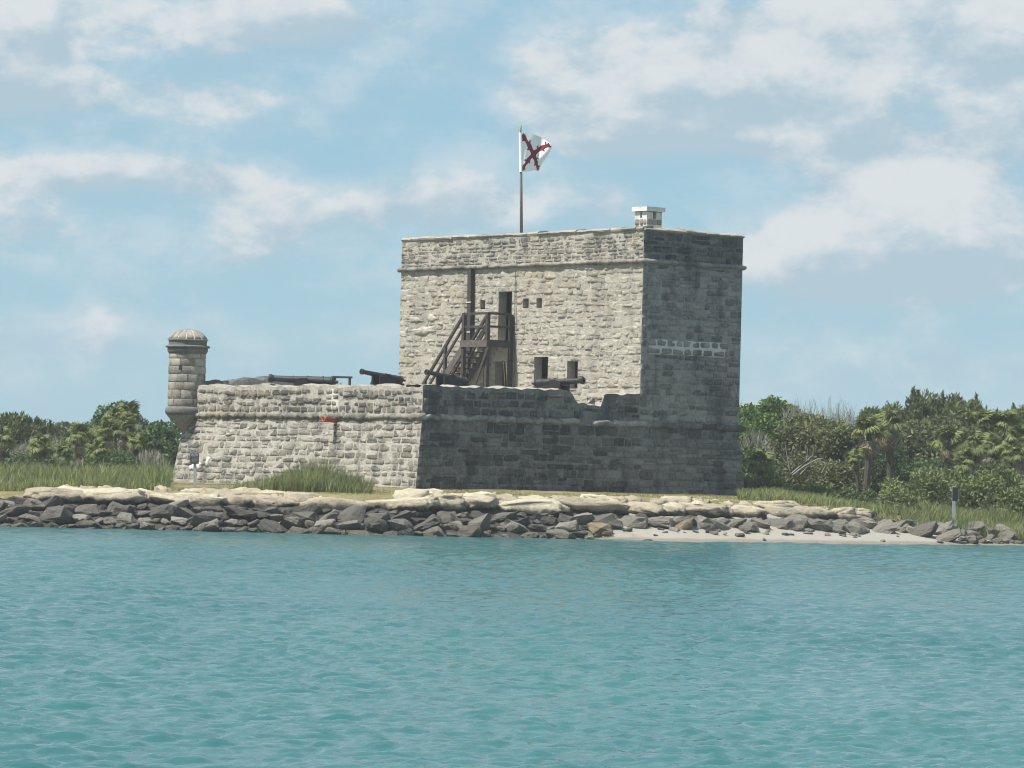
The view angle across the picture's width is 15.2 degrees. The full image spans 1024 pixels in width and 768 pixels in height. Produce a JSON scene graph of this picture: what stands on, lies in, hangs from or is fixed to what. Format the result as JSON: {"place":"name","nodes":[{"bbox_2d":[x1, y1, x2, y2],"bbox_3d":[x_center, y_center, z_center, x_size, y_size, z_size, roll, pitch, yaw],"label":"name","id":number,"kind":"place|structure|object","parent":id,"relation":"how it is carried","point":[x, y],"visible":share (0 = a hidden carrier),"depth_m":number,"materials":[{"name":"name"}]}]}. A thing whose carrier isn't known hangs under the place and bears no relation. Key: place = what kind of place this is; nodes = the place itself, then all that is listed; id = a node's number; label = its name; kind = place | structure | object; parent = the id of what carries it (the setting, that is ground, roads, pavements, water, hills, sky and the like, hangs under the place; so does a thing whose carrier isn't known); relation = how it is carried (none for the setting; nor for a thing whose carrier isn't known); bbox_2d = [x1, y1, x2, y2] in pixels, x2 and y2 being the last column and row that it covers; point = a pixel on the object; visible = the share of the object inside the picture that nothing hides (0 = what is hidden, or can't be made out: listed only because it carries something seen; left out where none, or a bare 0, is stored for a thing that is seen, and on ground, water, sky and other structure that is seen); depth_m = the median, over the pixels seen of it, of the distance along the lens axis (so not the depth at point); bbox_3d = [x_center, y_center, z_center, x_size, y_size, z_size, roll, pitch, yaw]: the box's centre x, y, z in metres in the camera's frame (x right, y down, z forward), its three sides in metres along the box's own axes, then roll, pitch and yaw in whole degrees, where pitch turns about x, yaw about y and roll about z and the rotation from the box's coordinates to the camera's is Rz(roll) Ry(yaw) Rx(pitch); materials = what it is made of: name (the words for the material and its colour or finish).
{"place":"outdoors","nodes":[
{"label":"outdoors","id":0,"kind":"place"},
{"bbox_2d":[151,483,760,501],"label":"lawn grass","id":1,"kind":"structure","parent":0,"point":[519,493],"depth_m":139.03,"materials":[{"name":"green plant"}]},
{"bbox_2d":[0,526,1023,767],"bbox_3d":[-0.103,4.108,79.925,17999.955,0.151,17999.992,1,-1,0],"label":"water","id":2,"kind":"structure","parent":0,"point":[127,648],"depth_m":48.88,"materials":[{"name":"teal liquid"}]},
{"bbox_2d":[0,482,1023,545],"bbox_3d":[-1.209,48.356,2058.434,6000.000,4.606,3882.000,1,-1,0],"label":"ground","id":3,"kind":"structure","parent":0,"point":[774,535],"depth_m":133.98,"materials":[{"name":"beige sand"}]},
{"bbox_2d":[0,425,14,463],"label":"fan palm","id":4,"kind":"object","parent":3,"relation":"on","point":[6,439],"visible":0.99,"depth_m":167.86,"materials":[{"name":"green plant"}]},
{"bbox_2d":[0,411,42,461],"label":"cedar tree","id":5,"kind":"object","parent":3,"relation":"on","point":[20,429],"visible":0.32,"depth_m":185.22,"materials":[{"name":"green plant"}]},
{"bbox_2d":[4,446,63,466],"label":"shrub","id":6,"kind":"object","parent":3,"relation":"on","point":[25,456],"visible":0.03,"depth_m":169.35,"materials":[{"name":"green plant"}]},
{"bbox_2d":[9,434,60,461],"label":"bare shrub","id":7,"kind":"object","parent":3,"relation":"on","point":[23,447],"visible":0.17,"depth_m":171.60,"materials":[{"name":"grey plant"}]},
{"bbox_2d":[27,432,54,463],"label":"fan palm","id":8,"kind":"object","parent":3,"relation":"on","point":[42,441],"visible":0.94,"depth_m":159.81,"materials":[{"name":"green plant"}]},
{"bbox_2d":[26,415,59,441],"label":"cedar tree","id":9,"kind":"object","parent":3,"relation":"on","point":[49,429],"visible":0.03,"depth_m":189.85,"materials":[{"name":"green plant"}]},
{"bbox_2d":[27,457,79,469],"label":"shrub","id":10,"kind":"object","parent":3,"relation":"on","point":[51,461],"visible":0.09,"depth_m":155.52,"materials":[{"name":"green plant"}]},
{"bbox_2d":[51,420,74,431],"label":"broadleaf tree","id":11,"kind":"object","parent":3,"relation":"on","point":[62,424],"visible":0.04,"depth_m":194.16,"materials":[{"name":"green plant"}]},
{"bbox_2d":[52,440,74,463],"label":"fan palm","id":12,"kind":"object","parent":3,"relation":"on","point":[65,447],"visible":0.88,"depth_m":157.76,"materials":[{"name":"green plant"}]},
{"bbox_2d":[69,456,85,467],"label":"bare shrub","id":13,"kind":"object","parent":3,"relation":"on","point":[77,461],"visible":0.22,"depth_m":159.84,"materials":[{"name":"grey plant"}]},
{"bbox_2d":[65,421,95,464],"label":"fan palm","id":14,"kind":"object","parent":3,"relation":"on","point":[83,430],"visible":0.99,"depth_m":162.85,"materials":[{"name":"green plant"}]},
{"bbox_2d":[52,422,116,450],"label":"broadleaf tree","id":15,"kind":"object","parent":3,"relation":"on","point":[64,435],"visible":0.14,"depth_m":177.46,"materials":[{"name":"green plant"}]},
{"bbox_2d":[55,435,119,465],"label":"shrub","id":16,"kind":"object","parent":3,"relation":"on","point":[87,452],"visible":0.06,"depth_m":167.38,"materials":[{"name":"green plant"}]},
{"bbox_2d":[0,456,179,490],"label":"marsh grass","id":17,"kind":"structure","parent":3,"relation":"on","point":[24,477],"depth_m":136.33,"materials":[{"name":"green plant"}]},
{"bbox_2d":[84,439,113,461],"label":"fan palm","id":18,"kind":"object","parent":3,"relation":"on","point":[100,446],"visible":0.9,"depth_m":158.86,"materials":[{"name":"green plant"}]},
{"bbox_2d":[91,418,123,455],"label":"fan palm","id":19,"kind":"object","parent":3,"relation":"on","point":[109,426],"visible":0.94,"depth_m":163.86,"materials":[{"name":"green plant"}]},
{"bbox_2d":[79,450,143,469],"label":"shrub","id":20,"kind":"object","parent":3,"relation":"on","point":[125,457],"visible":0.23,"depth_m":156.77,"materials":[{"name":"green plant"}]},
{"bbox_2d":[99,406,128,434],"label":"fan palm","id":21,"kind":"object","parent":3,"relation":"on","point":[115,412],"visible":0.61,"depth_m":169.83,"materials":[{"name":"green plant"}]},
{"bbox_2d":[87,399,150,437],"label":"oak tree","id":22,"kind":"object","parent":3,"relation":"on","point":[100,415],"visible":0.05,"depth_m":179.98,"materials":[{"name":"green plant"}]},
{"bbox_2d":[111,424,142,459],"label":"bare shrub","id":23,"kind":"object","parent":3,"relation":"on","point":[128,449],"visible":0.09,"depth_m":167.63,"materials":[{"name":"grey plant"}]},
{"bbox_2d":[115,416,141,453],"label":"fan palm","id":24,"kind":"object","parent":3,"relation":"on","point":[128,423],"visible":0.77,"depth_m":164.76,"materials":[{"name":"green plant"}]},
{"bbox_2d":[116,399,143,431],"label":"fan palm","id":25,"kind":"object","parent":3,"relation":"on","point":[129,406],"visible":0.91,"depth_m":170.85,"materials":[{"name":"green plant"}]},
{"bbox_2d":[125,432,145,456],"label":"fan palm","id":26,"kind":"object","parent":3,"relation":"on","point":[136,446],"visible":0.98,"depth_m":159.85,"materials":[{"name":"green plant"}]},
{"bbox_2d":[135,448,168,468],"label":"bare shrub","id":27,"kind":"object","parent":3,"relation":"on","point":[144,457],"visible":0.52,"depth_m":157.86,"materials":[{"name":"grey plant"}]},
{"bbox_2d":[133,421,181,471],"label":"bush","id":28,"kind":"object","parent":3,"relation":"on","point":[161,439],"visible":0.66,"depth_m":165.18,"materials":[{"name":"green plant"}]},
{"bbox_2d":[150,419,180,433],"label":"oak tree","id":29,"kind":"object","parent":3,"relation":"on","point":[167,424],"visible":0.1,"depth_m":175.74,"materials":[{"name":"green plant"}]},
{"bbox_2d":[190,449,198,487],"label":"sign","id":30,"kind":"object","parent":3,"relation":"on","point":[194,457],"visible":1,"depth_m":134.09,"materials":[{"name":"grey metal"}]},
{"bbox_2d":[233,454,375,493],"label":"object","id":31,"kind":"object","parent":3,"relation":"on","point":[317,479],"visible":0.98,"depth_m":134.48,"materials":[{"name":"green plant"}]},
{"bbox_2d":[172,376,744,495],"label":"fort base","id":32,"kind":"object","parent":3,"relation":"on","point":[415,436],"visible":0.92,"depth_m":144.68,"materials":[{"name":"stone"}]},
{"bbox_2d":[165,329,209,433],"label":"sentry turret","id":33,"kind":"object","parent":32,"relation":"on","point":[187,349],"visible":1,"depth_m":150.95,"materials":[{"name":"stone"}]},
{"bbox_2d":[268,374,337,385],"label":"cannon","id":34,"kind":"object","parent":32,"relation":"on","point":[298,380],"visible":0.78,"depth_m":147.69,"materials":[{"name":"metal"}]},
{"bbox_2d":[332,376,352,384],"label":"bench","id":35,"kind":"object","parent":32,"relation":"on","point":[348,377],"visible":0.44,"depth_m":149.37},
{"bbox_2d":[359,369,405,385],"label":"cannon","id":36,"kind":"object","parent":32,"relation":"on","point":[380,378],"visible":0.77,"depth_m":145.83,"materials":[{"name":"metal"}]},
{"bbox_2d":[424,369,469,385],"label":"cannon","id":37,"kind":"object","parent":32,"relation":"on","point":[446,379],"visible":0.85,"depth_m":142.77,"materials":[{"name":"metal"}]},
{"bbox_2d":[422,312,513,386],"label":"wooden staircase","id":38,"kind":"structure","parent":32,"relation":"on","point":[462,356],"depth_m":153.01,"materials":[{"name":"wood"}]},
{"bbox_2d":[532,377,585,390],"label":"cannon","id":39,"kind":"object","parent":32,"relation":"on","point":[563,384],"visible":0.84,"depth_m":146.29,"materials":[{"name":"metal"}]},
{"bbox_2d":[397,226,746,424],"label":"watchtower","id":40,"kind":"structure","parent":32,"relation":"on","point":[651,315],"depth_m":149.68,"materials":[{"name":"stone"}]},
{"bbox_2d":[518,125,522,232],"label":"flagpole","id":41,"kind":"object","parent":40,"relation":"on","point":[521,209],"visible":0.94,"depth_m":154.09,"materials":[{"name":"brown wood"}]},
{"bbox_2d":[519,133,551,171],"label":"flag","id":42,"kind":"object","parent":41,"relation":"attached to","point":[534,151],"visible":1,"depth_m":154.31,"materials":[{"name":"white fabric"}]},
{"bbox_2d":[632,206,664,227],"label":"chimney","id":43,"kind":"object","parent":40,"relation":"on","point":[647,216],"visible":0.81,"depth_m":148.93,"materials":[{"name":"stone"}]},
{"bbox_2d":[0,495,1023,543],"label":"rock revetment","id":44,"kind":"object","parent":3,"relation":"on","point":[57,511],"visible":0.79,"depth_m":130.41,"materials":[{"name":"grey stone"}]},
{"bbox_2d":[4,484,931,522],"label":"coquina ledge","id":45,"kind":"object","parent":44,"relation":"on","point":[420,500],"visible":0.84,"depth_m":132.56,"materials":[{"name":"beige stone"}]},
{"bbox_2d":[739,402,766,447],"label":"broadleaf tree","id":46,"kind":"object","parent":3,"relation":"on","point":[746,410],"visible":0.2,"depth_m":177.40,"materials":[{"name":"green plant"}]},
{"bbox_2d":[741,423,776,465],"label":"bare shrub","id":47,"kind":"object","parent":3,"relation":"on","point":[762,445],"visible":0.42,"depth_m":162.88,"materials":[{"name":"grey plant"}]},
{"bbox_2d":[743,448,775,483],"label":"shrub","id":48,"kind":"object","parent":3,"relation":"on","point":[758,466],"visible":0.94,"depth_m":155.78,"materials":[{"name":"green plant"}]},
{"bbox_2d":[741,443,779,479],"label":"shrub","id":49,"kind":"object","parent":3,"relation":"on","point":[750,451],"visible":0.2,"depth_m":161.76,"materials":[{"name":"green plant"}]},
{"bbox_2d":[739,411,784,458],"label":"broadleaf tree","id":50,"kind":"object","parent":3,"relation":"on","point":[766,424],"visible":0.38,"depth_m":172.28,"materials":[{"name":"green plant"}]},
{"bbox_2d":[743,471,789,489],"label":"shrub","id":51,"kind":"object","parent":3,"relation":"on","point":[767,480],"visible":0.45,"depth_m":154.60,"materials":[{"name":"green plant"}]},
{"bbox_2d":[757,394,801,421],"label":"broadleaf tree","id":52,"kind":"object","parent":3,"relation":"on","point":[773,406],"visible":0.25,"depth_m":178.49,"materials":[{"name":"green plant"}]},
{"bbox_2d":[779,394,830,422],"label":"bare shrub","id":53,"kind":"object","parent":3,"relation":"on","point":[793,410],"visible":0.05,"depth_m":175.74,"materials":[{"name":"grey plant"}]},
{"bbox_2d":[766,411,849,471],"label":"olive tree","id":54,"kind":"object","parent":3,"relation":"on","point":[798,431],"visible":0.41,"depth_m":167.35,"materials":[{"name":"green plant"}]},
{"bbox_2d":[791,481,836,496],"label":"shrub","id":55,"kind":"object","parent":3,"relation":"on","point":[820,488],"visible":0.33,"depth_m":153.72,"materials":[{"name":"green plant"}]},
{"bbox_2d":[735,485,900,525],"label":"weed grass","id":56,"kind":"structure","parent":3,"relation":"on","point":[812,498],"depth_m":142.39,"materials":[{"name":"green plant"}]},
{"bbox_2d":[778,442,826,475],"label":"dead tree","id":57,"kind":"object","parent":56,"relation":"on","point":[788,466],"visible":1,"depth_m":155.22,"materials":[{"name":"grey wood"}]},
{"bbox_2d":[773,450,872,494],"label":"shrub","id":58,"kind":"object","parent":3,"relation":"on","point":[836,474],"visible":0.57,"depth_m":160.08,"materials":[{"name":"green plant"}]},
{"bbox_2d":[804,420,879,469],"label":"olive tree","id":59,"kind":"object","parent":3,"relation":"on","point":[837,441],"visible":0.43,"depth_m":165.27,"materials":[{"name":"green plant"}]},
{"bbox_2d":[821,394,865,437],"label":"bare shrub","id":60,"kind":"object","parent":3,"relation":"on","point":[850,419],"visible":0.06,"depth_m":177.73,"materials":[{"name":"grey plant"}]},
{"bbox_2d":[832,484,878,506],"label":"shrub","id":61,"kind":"object","parent":3,"relation":"on","point":[869,494],"visible":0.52,"depth_m":150.66,"materials":[{"name":"green plant"}]},
{"bbox_2d":[848,448,866,493],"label":"fan palm","id":62,"kind":"object","parent":3,"relation":"on","point":[855,458],"visible":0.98,"depth_m":152.90,"materials":[{"name":"green plant"}]},
{"bbox_2d":[855,405,881,435],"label":"cedar tree","id":63,"kind":"object","parent":3,"relation":"on","point":[869,411],"visible":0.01,"depth_m":179.85,"materials":[{"name":"green plant"}]},
{"bbox_2d":[852,411,892,491],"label":"fan palm","id":64,"kind":"object","parent":3,"relation":"on","point":[869,445],"visible":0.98,"depth_m":157.83,"materials":[{"name":"green plant"}]},
{"bbox_2d":[843,437,918,493],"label":"shrub","id":65,"kind":"object","parent":3,"relation":"on","point":[879,469],"visible":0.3,"depth_m":162.16,"materials":[{"name":"green plant"}]},
{"bbox_2d":[871,408,904,485],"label":"fan palm","id":66,"kind":"object","parent":3,"relation":"on","point":[887,446],"visible":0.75,"depth_m":159.75,"materials":[{"name":"green plant"}]},
{"bbox_2d":[878,400,904,423],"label":"cedar tree","id":67,"kind":"object","parent":3,"relation":"on","point":[891,408],"depth_m":181.47,"materials":[{"name":"green plant"}]},
{"bbox_2d":[874,488,921,514],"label":"shrub","id":68,"kind":"object","parent":3,"relation":"on","point":[903,497],"visible":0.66,"depth_m":146.59,"materials":[{"name":"green plant"}]},
{"bbox_2d":[878,465,958,509],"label":"shrub","id":69,"kind":"object","parent":3,"relation":"on","point":[925,489],"visible":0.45,"depth_m":151.53,"materials":[{"name":"green plant"}]},
{"bbox_2d":[900,386,941,424],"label":"cedar tree","id":70,"kind":"object","parent":3,"relation":"on","point":[914,409],"visible":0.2,"depth_m":178.75,"materials":[{"name":"green plant"}]},
{"bbox_2d":[873,411,977,464],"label":"olive tree","id":71,"kind":"object","parent":3,"relation":"on","point":[919,438],"visible":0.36,"depth_m":172.42,"materials":[{"name":"green plant"}]},
{"bbox_2d":[898,456,957,477],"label":"shrub","id":72,"kind":"object","parent":3,"relation":"on","point":[907,467],"visible":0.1,"depth_m":164.84,"materials":[{"name":"green plant"}]},
{"bbox_2d":[918,468,960,485],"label":"shrub","id":73,"kind":"object","parent":3,"relation":"on","point":[939,471],"visible":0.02,"depth_m":157.78,"materials":[{"name":"green plant"}]},
{"bbox_2d":[921,388,966,415],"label":"cedar tree","id":74,"kind":"object","parent":3,"relation":"on","point":[942,404],"visible":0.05,"depth_m":183.59,"materials":[{"name":"green plant"}]},
{"bbox_2d":[931,424,968,482],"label":"fan palm","id":75,"kind":"object","parent":3,"relation":"on","point":[949,433],"visible":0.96,"depth_m":157.80,"materials":[{"name":"green plant"}]},
{"bbox_2d":[952,486,957,521],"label":"sign","id":76,"kind":"object","parent":3,"relation":"on","point":[954,494],"visible":0.82,"depth_m":143.39,"materials":[{"name":"white metal"}]},
{"bbox_2d":[890,495,1023,541],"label":"shore grass","id":77,"kind":"structure","parent":3,"relation":"on","point":[943,514],"depth_m":144.81,"materials":[{"name":"green plant"}]},
{"bbox_2d":[951,446,976,478],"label":"fan palm","id":78,"kind":"object","parent":3,"relation":"on","point":[967,454],"visible":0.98,"depth_m":156.76,"materials":[{"name":"green plant"}]},
{"bbox_2d":[944,392,990,426],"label":"cedar tree","id":79,"kind":"object","parent":3,"relation":"on","point":[969,408],"visible":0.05,"depth_m":180.68,"materials":[{"name":"green plant"}]},
{"bbox_2d":[962,428,988,475],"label":"fan palm","id":80,"kind":"object","parent":3,"relation":"on","point":[978,456],"visible":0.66,"depth_m":161.84,"materials":[{"name":"green plant"}]},
{"bbox_2d":[934,447,1017,479],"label":"shrub","id":81,"kind":"object","parent":3,"relation":"on","point":[961,462],"visible":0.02,"depth_m":166.65,"materials":[{"name":"green plant"}]},
{"bbox_2d":[932,459,1023,501],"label":"shrub","id":82,"kind":"object","parent":3,"relation":"on","point":[1009,477],"visible":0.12,"depth_m":155.46,"materials":[{"name":"green plant"}]},
{"bbox_2d":[950,468,1023,516],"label":"shrub","id":83,"kind":"object","parent":3,"relation":"on","point":[979,491],"visible":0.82,"depth_m":149.42,"materials":[{"name":"green plant"}]},
{"bbox_2d":[972,409,1003,466],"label":"fan palm","id":84,"kind":"object","parent":3,"relation":"on","point":[982,417],"visible":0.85,"depth_m":165.78,"materials":[{"name":"green plant"}]},
{"bbox_2d":[977,432,1006,474],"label":"fan palm","id":85,"kind":"object","parent":3,"relation":"on","point":[994,441],"visible":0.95,"depth_m":159.87,"materials":[{"name":"green plant"}]},
{"bbox_2d":[970,423,1023,459],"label":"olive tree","id":86,"kind":"object","parent":3,"relation":"on","point":[999,433],"visible":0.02,"depth_m":174.94,"materials":[{"name":"green plant"}]},
{"bbox_2d":[994,407,1011,425],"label":"cedar tree","id":87,"kind":"object","parent":3,"relation":"on","point":[996,410],"visible":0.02,"depth_m":185.52,"materials":[{"name":"green plant"}]},
{"bbox_2d":[989,408,1023,466],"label":"fan palm","id":88,"kind":"object","parent":3,"relation":"on","point":[1012,417],"visible":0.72,"depth_m":165.74,"materials":[{"name":"green plant"}]},
{"bbox_2d":[1001,439,1023,469],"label":"fan palm","id":89,"kind":"object","parent":3,"relation":"on","point":[1018,453],"visible":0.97,"depth_m":158.75,"materials":[{"name":"green plant"}]},
{"bbox_2d":[1003,425,1023,477],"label":"fan palm","id":90,"kind":"object","parent":3,"relation":"on","point":[1014,433],"visible":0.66,"depth_m":161.87,"materials":[{"name":"green plant"}]},
{"bbox_2d":[1005,402,1023,419],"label":"cedar tree","id":91,"kind":"object","parent":3,"relation":"on","point":[1020,410],"visible":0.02,"depth_m":195.84,"materials":[{"name":"green plant"}]},
{"bbox_2d":[1006,407,1023,427],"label":"cedar tree","id":92,"kind":"object","parent":3,"relation":"on","point":[1015,412],"visible":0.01,"depth_m":189.76,"materials":[{"name":"green plant"}]},
{"bbox_2d":[0,0,1023,442],"label":"sky","id":93,"kind":"structure","parent":0,"point":[251,176],"materials":[{"name":"blue"}]}
]}

